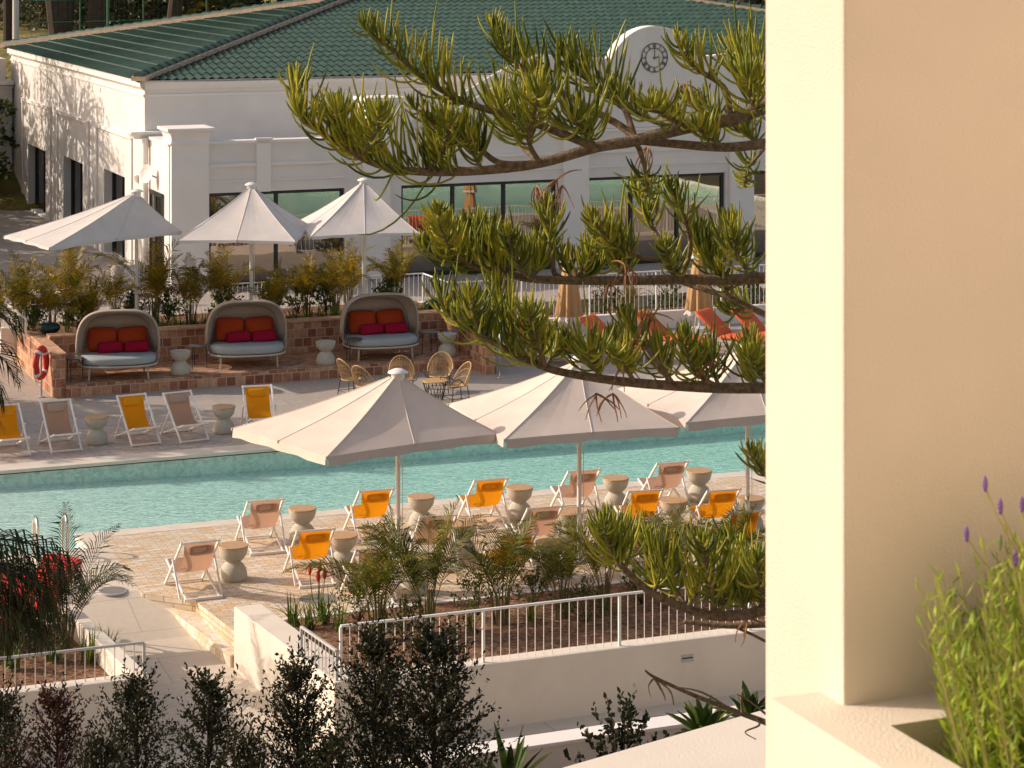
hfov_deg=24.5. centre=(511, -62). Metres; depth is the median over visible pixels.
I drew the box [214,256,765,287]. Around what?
ground
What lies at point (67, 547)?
ladder rail
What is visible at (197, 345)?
wire table
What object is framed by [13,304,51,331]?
leafy bush
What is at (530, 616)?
strap leaf plant
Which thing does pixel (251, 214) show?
parasol
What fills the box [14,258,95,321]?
areca palm
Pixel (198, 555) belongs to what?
deck chair
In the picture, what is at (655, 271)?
railing
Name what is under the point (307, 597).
drain cover
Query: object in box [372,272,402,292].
leafy bush
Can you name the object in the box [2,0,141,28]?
olive tree
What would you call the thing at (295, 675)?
conical shrub
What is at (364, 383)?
rattan chair
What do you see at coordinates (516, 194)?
window
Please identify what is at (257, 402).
deck chair
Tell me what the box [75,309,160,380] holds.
daybed
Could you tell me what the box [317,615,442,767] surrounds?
conical shrub
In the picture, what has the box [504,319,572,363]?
sun lounger
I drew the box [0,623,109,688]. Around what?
planter soil
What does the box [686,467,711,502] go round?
stone table
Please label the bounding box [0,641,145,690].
railing
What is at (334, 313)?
strap leaf plant
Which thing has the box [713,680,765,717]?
agave
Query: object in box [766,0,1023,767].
balcony column
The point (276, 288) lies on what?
areca palm
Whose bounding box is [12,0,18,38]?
tall pole
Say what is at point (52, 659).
strap leaf plant
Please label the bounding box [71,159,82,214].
window
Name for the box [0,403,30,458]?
deck chair
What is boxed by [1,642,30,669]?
strap leaf plant
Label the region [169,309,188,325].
strap leaf plant
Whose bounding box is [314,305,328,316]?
strap leaf plant
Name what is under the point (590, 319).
sun lounger
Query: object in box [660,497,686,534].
stone table
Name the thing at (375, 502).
deck chair
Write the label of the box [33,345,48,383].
lifebuoy
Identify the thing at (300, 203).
window
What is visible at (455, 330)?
wire table
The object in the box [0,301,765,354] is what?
kerb wall
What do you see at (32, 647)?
leafy bush
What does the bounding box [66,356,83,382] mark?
wire table
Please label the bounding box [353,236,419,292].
areca palm
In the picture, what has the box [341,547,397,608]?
deck chair
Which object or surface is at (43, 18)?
olive tree
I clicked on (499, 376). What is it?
shower pole
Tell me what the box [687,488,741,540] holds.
deck chair
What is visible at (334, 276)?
areca palm
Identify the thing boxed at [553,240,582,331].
closed parasol
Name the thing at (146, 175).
dish antenna
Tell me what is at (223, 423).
stone table
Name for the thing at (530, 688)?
planter wall
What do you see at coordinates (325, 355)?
stone stool
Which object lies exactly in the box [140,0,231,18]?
bushy tree
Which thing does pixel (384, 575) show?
areca palm
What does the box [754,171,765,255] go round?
window
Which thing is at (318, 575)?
poker flower
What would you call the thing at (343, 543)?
stone table
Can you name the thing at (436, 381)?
cafe table
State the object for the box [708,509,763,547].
deck chair
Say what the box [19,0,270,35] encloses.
wire fence
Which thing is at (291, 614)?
strap leaf plant
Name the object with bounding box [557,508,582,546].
stone table
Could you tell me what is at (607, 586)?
areca palm
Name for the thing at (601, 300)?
leafy bush
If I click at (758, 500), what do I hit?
stone table
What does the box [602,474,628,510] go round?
stone table
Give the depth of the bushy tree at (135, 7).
112.67 m
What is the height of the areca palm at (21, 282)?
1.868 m
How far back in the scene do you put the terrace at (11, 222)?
63.29 m
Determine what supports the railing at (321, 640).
on the planter wall at (530, 688)
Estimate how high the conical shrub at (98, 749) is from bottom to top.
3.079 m
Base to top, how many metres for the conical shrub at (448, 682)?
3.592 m
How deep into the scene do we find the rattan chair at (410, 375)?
50.31 m
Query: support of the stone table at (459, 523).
on the pool deck at (143, 556)
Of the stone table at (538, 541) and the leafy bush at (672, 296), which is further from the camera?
the leafy bush at (672, 296)
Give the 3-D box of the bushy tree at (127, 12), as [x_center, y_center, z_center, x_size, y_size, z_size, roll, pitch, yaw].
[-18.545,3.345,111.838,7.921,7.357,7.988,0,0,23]
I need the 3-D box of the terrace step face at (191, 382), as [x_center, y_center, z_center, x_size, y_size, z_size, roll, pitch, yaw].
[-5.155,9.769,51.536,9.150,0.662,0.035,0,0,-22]
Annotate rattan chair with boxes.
[336,358,367,393]
[351,365,382,388]
[388,355,418,382]
[424,351,453,393]
[440,361,471,402]
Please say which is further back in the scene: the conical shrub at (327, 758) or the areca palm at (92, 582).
the areca palm at (92, 582)
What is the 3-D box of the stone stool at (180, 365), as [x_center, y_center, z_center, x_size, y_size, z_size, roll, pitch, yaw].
[-7.172,9.179,51.098,0.448,0.502,0.448,0,0,0]
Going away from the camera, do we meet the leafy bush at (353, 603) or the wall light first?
the leafy bush at (353, 603)
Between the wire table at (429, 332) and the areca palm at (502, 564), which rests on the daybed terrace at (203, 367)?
the wire table at (429, 332)
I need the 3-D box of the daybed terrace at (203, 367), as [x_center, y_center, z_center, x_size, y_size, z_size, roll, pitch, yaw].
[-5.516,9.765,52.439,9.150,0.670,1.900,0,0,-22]
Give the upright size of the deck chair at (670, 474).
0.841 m
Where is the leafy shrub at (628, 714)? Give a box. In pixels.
[563,683,669,762]
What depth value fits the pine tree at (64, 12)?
102.60 m
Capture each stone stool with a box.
[170,349,190,375]
[315,340,335,364]
[437,332,456,356]
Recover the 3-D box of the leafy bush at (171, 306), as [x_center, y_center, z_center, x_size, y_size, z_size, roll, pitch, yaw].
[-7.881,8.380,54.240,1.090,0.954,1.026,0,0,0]
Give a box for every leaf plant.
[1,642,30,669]
[43,628,70,661]
[61,319,75,331]
[65,624,102,664]
[98,623,126,642]
[157,312,173,326]
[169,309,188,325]
[188,313,199,324]
[199,310,208,323]
[267,592,324,626]
[283,302,300,318]
[283,590,324,629]
[293,584,350,623]
[299,307,312,317]
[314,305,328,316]
[315,599,357,631]
[326,300,342,315]
[416,298,428,309]
[424,299,440,309]
[456,601,485,630]
[518,593,548,622]
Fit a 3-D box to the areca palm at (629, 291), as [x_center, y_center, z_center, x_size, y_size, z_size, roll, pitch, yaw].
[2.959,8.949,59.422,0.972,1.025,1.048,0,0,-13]
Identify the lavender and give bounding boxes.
[915,476,1023,767]
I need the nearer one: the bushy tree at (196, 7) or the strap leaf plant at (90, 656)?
the strap leaf plant at (90, 656)
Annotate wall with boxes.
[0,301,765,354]
[0,601,150,767]
[14,309,495,398]
[234,572,765,754]
[415,702,758,767]
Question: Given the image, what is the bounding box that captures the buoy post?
[37,353,44,397]
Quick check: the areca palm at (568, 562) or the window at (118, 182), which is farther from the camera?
the window at (118, 182)
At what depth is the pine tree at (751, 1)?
105.65 m
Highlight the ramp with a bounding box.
[9,690,765,767]
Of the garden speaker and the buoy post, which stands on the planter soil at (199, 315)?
the garden speaker
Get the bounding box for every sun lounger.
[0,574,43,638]
[10,554,88,629]
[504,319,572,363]
[580,314,647,363]
[632,310,712,349]
[694,308,764,343]
[729,308,765,334]
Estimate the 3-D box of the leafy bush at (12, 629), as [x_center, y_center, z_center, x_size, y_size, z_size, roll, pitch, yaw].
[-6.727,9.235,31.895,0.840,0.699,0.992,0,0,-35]
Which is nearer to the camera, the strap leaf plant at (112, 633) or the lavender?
the lavender
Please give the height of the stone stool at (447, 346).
0.502 m
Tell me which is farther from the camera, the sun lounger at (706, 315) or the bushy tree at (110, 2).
the bushy tree at (110, 2)
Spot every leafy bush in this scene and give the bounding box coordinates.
[0,610,36,644]
[2,617,64,657]
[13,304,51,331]
[58,298,92,329]
[116,288,148,312]
[146,281,189,322]
[204,282,243,313]
[258,279,294,305]
[280,270,316,313]
[308,263,338,312]
[326,577,380,621]
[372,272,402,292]
[379,591,438,639]
[445,568,507,615]
[500,560,553,606]
[551,571,617,622]
[586,285,624,313]
[620,561,663,604]
[648,285,686,309]
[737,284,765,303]
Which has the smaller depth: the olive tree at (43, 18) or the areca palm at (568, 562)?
the areca palm at (568, 562)
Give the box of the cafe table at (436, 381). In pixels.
[422,378,447,399]
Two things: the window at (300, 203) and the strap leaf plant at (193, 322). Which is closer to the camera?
the strap leaf plant at (193, 322)
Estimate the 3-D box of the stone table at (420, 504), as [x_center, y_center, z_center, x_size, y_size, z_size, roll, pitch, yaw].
[-1.494,9.438,38.850,0.460,0.524,0.460,0,0,-27]
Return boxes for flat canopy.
[563,709,765,767]
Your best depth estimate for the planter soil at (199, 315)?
55.76 m
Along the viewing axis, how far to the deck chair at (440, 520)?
36.38 m
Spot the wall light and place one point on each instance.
(135, 177)
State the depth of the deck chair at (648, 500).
38.05 m
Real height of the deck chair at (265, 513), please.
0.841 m
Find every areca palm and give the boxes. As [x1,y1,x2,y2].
[0,249,68,333]
[0,274,25,328]
[3,501,135,648]
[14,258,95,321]
[20,246,100,325]
[43,272,124,317]
[84,248,162,308]
[93,236,192,325]
[139,252,231,324]
[178,243,276,304]
[247,257,302,304]
[280,252,331,314]
[280,506,438,638]
[293,239,374,314]
[315,238,388,303]
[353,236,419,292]
[355,494,482,631]
[422,510,571,626]
[499,507,597,619]
[544,497,646,611]
[612,275,650,309]
[613,498,731,601]
[662,493,765,596]
[727,267,739,294]
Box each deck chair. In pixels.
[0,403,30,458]
[38,398,82,453]
[114,392,160,446]
[160,389,209,443]
[164,538,222,602]
[235,498,285,555]
[240,384,275,425]
[283,527,337,588]
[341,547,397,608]
[343,487,395,544]
[409,514,459,572]
[457,477,510,532]
[483,532,538,592]
[511,505,565,563]
[550,468,601,521]
[604,520,659,578]
[614,488,663,532]
[637,460,689,513]
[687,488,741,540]
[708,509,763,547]
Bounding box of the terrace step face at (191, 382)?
[66,357,471,397]
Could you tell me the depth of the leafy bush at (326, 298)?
55.48 m
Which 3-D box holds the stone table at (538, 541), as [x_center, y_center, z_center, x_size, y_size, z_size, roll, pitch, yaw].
[0.577,9.438,35.917,0.460,0.524,0.460,0,0,-7]
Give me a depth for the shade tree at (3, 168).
80.92 m
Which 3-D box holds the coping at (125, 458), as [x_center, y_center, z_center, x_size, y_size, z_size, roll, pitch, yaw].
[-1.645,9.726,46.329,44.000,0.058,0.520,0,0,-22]
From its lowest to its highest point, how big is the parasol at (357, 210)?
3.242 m
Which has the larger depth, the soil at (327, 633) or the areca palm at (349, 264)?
the areca palm at (349, 264)
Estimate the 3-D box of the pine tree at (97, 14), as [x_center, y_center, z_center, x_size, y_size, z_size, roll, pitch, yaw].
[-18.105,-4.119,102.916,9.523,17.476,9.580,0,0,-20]
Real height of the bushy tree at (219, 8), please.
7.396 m
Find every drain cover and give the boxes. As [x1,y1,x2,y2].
[97,586,126,595]
[297,593,337,604]
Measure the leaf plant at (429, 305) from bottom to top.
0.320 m
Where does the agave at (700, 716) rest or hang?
on the lower soil
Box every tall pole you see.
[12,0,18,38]
[107,0,108,25]
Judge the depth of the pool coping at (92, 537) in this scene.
39.32 m
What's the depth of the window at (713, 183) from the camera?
66.78 m
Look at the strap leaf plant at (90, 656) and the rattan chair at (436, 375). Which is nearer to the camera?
the strap leaf plant at (90, 656)
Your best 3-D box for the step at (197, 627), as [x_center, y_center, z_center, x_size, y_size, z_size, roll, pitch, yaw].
[-4.499,10.114,34.010,0.438,0.572,2.626,0,0,-36]
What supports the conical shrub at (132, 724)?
on the ramp
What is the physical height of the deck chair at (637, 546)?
0.841 m
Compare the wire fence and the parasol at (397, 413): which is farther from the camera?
the wire fence
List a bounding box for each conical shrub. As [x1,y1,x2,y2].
[0,670,103,767]
[0,673,46,767]
[63,719,133,767]
[84,654,187,767]
[145,662,265,767]
[212,712,286,767]
[232,634,356,767]
[291,712,374,767]
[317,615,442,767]
[359,606,523,767]
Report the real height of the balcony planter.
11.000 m
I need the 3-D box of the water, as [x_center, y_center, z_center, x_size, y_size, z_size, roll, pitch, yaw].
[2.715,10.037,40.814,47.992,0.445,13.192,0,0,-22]
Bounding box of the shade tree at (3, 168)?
[0,77,19,181]
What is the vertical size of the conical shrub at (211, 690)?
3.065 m
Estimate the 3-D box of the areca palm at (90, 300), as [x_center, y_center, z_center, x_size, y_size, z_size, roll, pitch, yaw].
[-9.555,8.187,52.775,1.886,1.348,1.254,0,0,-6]
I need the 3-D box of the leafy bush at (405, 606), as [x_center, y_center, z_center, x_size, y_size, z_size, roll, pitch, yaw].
[-1.475,9.250,32.239,0.855,0.668,0.864,0,0,-23]
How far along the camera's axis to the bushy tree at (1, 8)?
114.41 m
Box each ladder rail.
[32,515,39,560]
[61,513,70,556]
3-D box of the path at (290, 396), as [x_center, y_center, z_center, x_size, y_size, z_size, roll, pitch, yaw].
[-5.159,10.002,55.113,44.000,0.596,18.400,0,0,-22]
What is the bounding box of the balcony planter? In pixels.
[771,691,975,767]
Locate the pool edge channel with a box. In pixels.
[0,451,280,474]
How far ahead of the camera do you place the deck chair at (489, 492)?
38.87 m
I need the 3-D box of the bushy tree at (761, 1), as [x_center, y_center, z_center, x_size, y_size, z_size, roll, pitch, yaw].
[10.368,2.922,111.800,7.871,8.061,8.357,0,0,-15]
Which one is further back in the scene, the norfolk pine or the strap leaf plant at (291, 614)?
the strap leaf plant at (291, 614)
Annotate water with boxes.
[0,423,765,552]
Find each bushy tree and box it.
[0,0,32,25]
[39,0,212,29]
[84,0,213,25]
[109,0,213,21]
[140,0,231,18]
[161,0,267,12]
[213,0,283,9]
[729,0,765,5]
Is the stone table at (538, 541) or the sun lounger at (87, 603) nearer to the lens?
the sun lounger at (87, 603)
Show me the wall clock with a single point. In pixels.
(654, 57)
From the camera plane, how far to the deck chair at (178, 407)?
46.04 m
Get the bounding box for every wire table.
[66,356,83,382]
[188,344,207,368]
[343,337,361,361]
[421,330,438,354]
[451,328,464,353]
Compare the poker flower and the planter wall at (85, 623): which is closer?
the planter wall at (85, 623)
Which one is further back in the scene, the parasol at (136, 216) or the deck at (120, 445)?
the parasol at (136, 216)
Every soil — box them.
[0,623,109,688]
[34,300,765,332]
[284,572,764,672]
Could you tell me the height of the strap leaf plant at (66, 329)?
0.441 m
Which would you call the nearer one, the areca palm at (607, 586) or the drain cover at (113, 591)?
the areca palm at (607, 586)
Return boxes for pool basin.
[0,423,765,556]
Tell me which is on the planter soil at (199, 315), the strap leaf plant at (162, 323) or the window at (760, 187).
the strap leaf plant at (162, 323)
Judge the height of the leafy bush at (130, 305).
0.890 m
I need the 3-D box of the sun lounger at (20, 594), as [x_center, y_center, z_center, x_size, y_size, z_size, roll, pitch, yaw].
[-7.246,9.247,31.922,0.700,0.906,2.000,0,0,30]
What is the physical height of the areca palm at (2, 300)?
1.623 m
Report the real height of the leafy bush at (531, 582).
0.686 m
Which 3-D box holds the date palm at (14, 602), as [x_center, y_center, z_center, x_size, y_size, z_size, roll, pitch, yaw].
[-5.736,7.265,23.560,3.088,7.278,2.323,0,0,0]
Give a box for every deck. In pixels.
[0,399,463,464]
[103,476,765,647]
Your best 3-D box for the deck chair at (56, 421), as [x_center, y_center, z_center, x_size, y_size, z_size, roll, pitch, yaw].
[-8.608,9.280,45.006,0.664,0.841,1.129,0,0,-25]
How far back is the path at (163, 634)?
33.28 m
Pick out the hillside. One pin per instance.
(12, 197)
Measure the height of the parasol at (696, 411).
3.215 m
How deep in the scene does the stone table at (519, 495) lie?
39.34 m
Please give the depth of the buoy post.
49.89 m
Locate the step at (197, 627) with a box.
[165,608,233,666]
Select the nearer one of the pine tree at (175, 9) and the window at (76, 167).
the window at (76, 167)
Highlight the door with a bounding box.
[149,188,163,275]
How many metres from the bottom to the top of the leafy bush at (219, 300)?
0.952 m
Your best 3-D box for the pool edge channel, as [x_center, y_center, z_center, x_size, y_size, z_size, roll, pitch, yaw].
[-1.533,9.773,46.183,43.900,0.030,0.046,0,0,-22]
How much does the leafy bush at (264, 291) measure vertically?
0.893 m
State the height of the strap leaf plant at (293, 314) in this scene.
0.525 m
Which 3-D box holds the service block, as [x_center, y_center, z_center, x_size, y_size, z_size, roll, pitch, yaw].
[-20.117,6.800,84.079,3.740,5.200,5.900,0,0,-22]
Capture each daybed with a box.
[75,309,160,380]
[205,300,286,369]
[339,292,418,361]
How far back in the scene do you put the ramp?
30.51 m
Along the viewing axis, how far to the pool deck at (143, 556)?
36.63 m
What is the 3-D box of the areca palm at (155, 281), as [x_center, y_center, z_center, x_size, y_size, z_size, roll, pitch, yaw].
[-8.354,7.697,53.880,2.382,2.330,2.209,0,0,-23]
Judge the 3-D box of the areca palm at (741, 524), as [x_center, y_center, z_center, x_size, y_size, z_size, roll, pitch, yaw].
[3.150,8.822,34.417,1.640,1.521,1.813,0,0,28]
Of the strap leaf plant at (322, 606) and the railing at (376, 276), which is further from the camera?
the railing at (376, 276)
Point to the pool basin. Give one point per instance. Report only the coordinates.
(249, 488)
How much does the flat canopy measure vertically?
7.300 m
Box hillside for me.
[0,0,276,210]
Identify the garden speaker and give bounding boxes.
[39,322,59,335]
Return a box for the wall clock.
[641,43,667,72]
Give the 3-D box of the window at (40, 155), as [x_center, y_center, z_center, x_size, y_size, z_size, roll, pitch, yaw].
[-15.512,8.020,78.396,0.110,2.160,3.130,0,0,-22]
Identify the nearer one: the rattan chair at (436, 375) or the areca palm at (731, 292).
the rattan chair at (436, 375)
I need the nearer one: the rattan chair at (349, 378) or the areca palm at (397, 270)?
the rattan chair at (349, 378)
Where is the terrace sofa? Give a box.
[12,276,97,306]
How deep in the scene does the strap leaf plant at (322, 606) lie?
33.25 m
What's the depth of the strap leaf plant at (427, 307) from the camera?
55.43 m
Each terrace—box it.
[0,211,765,358]
[66,343,470,384]
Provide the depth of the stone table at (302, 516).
37.91 m
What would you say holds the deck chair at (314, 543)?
on the pool deck at (143, 556)
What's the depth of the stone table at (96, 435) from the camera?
45.19 m
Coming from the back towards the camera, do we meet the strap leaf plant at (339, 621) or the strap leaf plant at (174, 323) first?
the strap leaf plant at (174, 323)
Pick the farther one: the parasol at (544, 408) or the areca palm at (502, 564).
the parasol at (544, 408)
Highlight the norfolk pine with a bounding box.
[278,0,765,738]
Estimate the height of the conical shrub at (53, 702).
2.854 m
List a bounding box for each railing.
[0,302,26,336]
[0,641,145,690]
[4,273,449,327]
[300,625,337,680]
[339,584,765,679]
[452,264,765,315]
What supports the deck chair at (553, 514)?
on the pool deck at (143, 556)
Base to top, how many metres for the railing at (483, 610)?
0.685 m
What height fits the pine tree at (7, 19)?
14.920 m
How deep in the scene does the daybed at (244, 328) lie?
52.36 m
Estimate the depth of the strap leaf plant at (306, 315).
54.35 m
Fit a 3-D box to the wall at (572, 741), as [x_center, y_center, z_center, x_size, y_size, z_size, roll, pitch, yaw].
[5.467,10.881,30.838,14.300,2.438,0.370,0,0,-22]
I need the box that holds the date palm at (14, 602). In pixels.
[0,304,89,669]
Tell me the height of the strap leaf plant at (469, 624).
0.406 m
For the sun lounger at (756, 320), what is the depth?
56.03 m
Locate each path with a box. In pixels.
[0,322,765,433]
[0,547,319,767]
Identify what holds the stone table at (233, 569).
on the pool deck at (143, 556)
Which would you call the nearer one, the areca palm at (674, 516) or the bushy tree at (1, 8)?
the areca palm at (674, 516)
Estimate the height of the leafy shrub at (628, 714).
2.032 m
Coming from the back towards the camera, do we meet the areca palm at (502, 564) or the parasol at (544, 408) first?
the parasol at (544, 408)
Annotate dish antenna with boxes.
[140,164,155,182]
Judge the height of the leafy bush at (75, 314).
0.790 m
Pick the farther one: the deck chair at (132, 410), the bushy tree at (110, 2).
the bushy tree at (110, 2)
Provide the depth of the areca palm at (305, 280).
55.40 m
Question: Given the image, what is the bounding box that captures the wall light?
[134,174,137,181]
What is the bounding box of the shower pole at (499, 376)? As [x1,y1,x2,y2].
[497,320,502,377]
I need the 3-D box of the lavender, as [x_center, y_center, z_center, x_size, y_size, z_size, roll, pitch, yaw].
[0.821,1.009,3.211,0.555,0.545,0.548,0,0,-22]
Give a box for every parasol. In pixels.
[3,189,181,309]
[177,182,305,299]
[231,368,496,582]
[301,178,418,293]
[448,356,678,563]
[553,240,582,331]
[618,345,765,509]
[683,248,712,331]
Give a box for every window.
[35,147,45,211]
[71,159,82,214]
[112,172,124,257]
[209,188,343,285]
[401,179,554,275]
[589,172,723,264]
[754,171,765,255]
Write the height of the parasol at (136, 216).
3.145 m
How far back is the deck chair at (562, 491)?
39.55 m
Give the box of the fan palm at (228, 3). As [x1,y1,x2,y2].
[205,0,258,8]
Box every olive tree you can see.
[0,0,120,31]
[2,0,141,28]
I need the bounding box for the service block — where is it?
[0,57,13,173]
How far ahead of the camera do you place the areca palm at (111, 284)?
54.01 m
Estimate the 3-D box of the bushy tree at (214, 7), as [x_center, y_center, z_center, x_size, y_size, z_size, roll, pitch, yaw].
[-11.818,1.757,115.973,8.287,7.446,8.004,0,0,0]
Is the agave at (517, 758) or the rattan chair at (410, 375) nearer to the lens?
the agave at (517, 758)
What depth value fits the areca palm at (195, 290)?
53.88 m
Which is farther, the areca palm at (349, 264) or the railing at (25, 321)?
the areca palm at (349, 264)
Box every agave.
[457,722,552,767]
[665,695,732,734]
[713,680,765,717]
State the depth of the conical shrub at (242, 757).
23.88 m
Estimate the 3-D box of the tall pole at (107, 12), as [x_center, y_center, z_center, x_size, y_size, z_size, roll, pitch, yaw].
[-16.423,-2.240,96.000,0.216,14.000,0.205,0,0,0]
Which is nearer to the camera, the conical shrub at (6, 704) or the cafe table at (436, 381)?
the conical shrub at (6, 704)
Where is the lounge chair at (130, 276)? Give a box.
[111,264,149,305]
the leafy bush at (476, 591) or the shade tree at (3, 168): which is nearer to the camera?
the leafy bush at (476, 591)
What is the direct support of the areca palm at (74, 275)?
on the planter soil at (199, 315)
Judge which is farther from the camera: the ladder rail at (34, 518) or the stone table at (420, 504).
the stone table at (420, 504)
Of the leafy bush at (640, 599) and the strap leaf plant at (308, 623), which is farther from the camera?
the leafy bush at (640, 599)
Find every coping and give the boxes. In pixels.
[0,444,276,473]
[75,471,765,548]
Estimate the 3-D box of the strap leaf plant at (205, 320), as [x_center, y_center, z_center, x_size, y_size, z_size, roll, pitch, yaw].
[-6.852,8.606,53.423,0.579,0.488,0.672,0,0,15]
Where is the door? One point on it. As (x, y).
(156, 199)
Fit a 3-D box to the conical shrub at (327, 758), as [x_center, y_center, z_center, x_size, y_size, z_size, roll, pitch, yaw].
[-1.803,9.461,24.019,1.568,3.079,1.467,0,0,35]
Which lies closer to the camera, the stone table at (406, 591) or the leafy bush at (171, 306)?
the stone table at (406, 591)
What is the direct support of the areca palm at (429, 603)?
on the soil at (327, 633)
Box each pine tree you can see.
[3,0,11,39]
[45,0,74,33]
[88,0,105,27]
[167,0,182,16]
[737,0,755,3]
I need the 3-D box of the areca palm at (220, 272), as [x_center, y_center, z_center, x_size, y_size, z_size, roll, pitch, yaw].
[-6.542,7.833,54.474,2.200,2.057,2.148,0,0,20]
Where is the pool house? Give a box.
[0,0,765,290]
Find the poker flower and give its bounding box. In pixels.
[308,563,326,618]
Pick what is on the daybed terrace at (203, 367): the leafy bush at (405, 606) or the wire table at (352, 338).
the wire table at (352, 338)
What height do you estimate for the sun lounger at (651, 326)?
0.906 m
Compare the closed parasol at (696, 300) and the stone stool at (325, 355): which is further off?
the closed parasol at (696, 300)
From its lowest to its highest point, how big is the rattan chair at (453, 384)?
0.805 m
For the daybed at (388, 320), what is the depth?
53.40 m
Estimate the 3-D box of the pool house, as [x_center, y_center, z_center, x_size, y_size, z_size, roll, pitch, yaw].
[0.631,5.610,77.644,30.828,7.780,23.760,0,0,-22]
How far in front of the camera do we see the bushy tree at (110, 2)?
115.02 m
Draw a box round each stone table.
[85,414,108,445]
[212,404,235,434]
[218,541,248,582]
[288,504,316,542]
[329,531,357,571]
[399,553,427,595]
[407,493,434,530]
[450,519,476,559]
[506,484,532,520]
[535,538,563,578]
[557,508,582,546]
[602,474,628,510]
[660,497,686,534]
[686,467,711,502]
[737,494,764,532]
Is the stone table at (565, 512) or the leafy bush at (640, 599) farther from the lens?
the stone table at (565, 512)
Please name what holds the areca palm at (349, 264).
on the planter soil at (199, 315)
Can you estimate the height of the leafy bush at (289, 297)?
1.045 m

